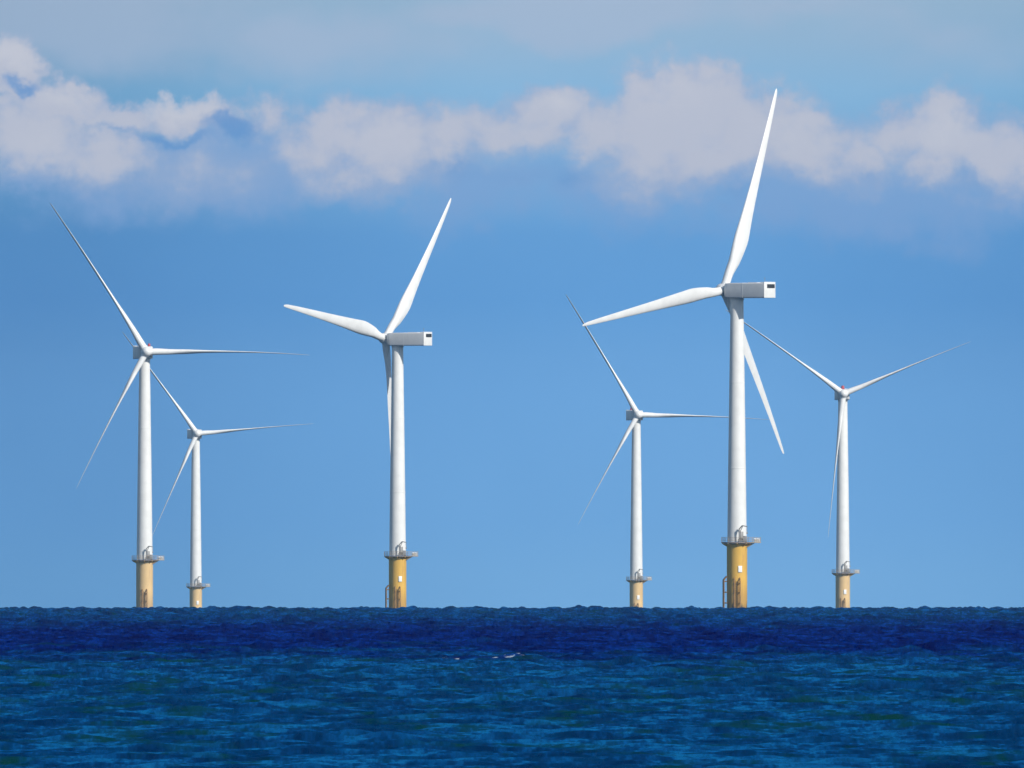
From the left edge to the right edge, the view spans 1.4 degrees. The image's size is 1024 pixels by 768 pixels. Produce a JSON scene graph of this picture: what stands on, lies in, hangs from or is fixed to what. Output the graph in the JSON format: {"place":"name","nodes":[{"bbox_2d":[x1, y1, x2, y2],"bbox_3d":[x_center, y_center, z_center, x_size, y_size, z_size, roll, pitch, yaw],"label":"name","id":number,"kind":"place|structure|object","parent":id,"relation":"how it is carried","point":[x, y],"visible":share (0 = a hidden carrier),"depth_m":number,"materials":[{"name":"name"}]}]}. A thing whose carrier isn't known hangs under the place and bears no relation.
{"place":"outdoors","nodes":[
{"label":"outdoors","id":0,"kind":"place"},
{"bbox_2d":[0,605,1023,767],"bbox_3d":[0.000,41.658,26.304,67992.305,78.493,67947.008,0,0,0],"label":"sea","id":1,"kind":"structure","parent":0,"point":[578,686],"depth_m":932.02,"materials":[{"name":"liquid"}]},
{"bbox_2d":[50,203,303,607],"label":"wind turbine","id":2,"kind":"object","parent":1,"relation":"in","point":[143,353],"visible":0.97,"depth_m":12697.98,"materials":[{"name":"white metal"}]},
{"bbox_2d":[123,333,304,607],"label":"wind turbine","id":3,"kind":"object","parent":1,"relation":"in","point":[195,434],"visible":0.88,"depth_m":17267.91,"materials":[{"name":"white metal"}]},
{"bbox_2d":[284,198,450,607],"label":"wind turbine","id":4,"kind":"object","parent":1,"relation":"in","point":[388,338],"visible":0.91,"depth_m":12148.29,"materials":[{"name":"white metal"}]},
{"bbox_2d":[566,295,768,606],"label":"wind turbine","id":5,"kind":"object","parent":1,"relation":"in","point":[636,416],"visible":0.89,"depth_m":15997.93,"materials":[{"name":"white metal"}]},
{"bbox_2d":[582,89,783,607],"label":"wind turbine","id":6,"kind":"object","parent":1,"relation":"in","point":[736,544],"visible":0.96,"depth_m":10454.36,"materials":[{"name":"white metal"}]},
{"bbox_2d":[725,309,968,607],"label":"wind turbine","id":7,"kind":"object","parent":1,"relation":"in","point":[842,395],"visible":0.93,"depth_m":14757.85,"materials":[{"name":"white metal"}]},
{"bbox_2d":[0,0,1023,608],"label":"sky","id":8,"kind":"structure","parent":0,"point":[221,166],"materials":[{"name":"blue"}]}
]}

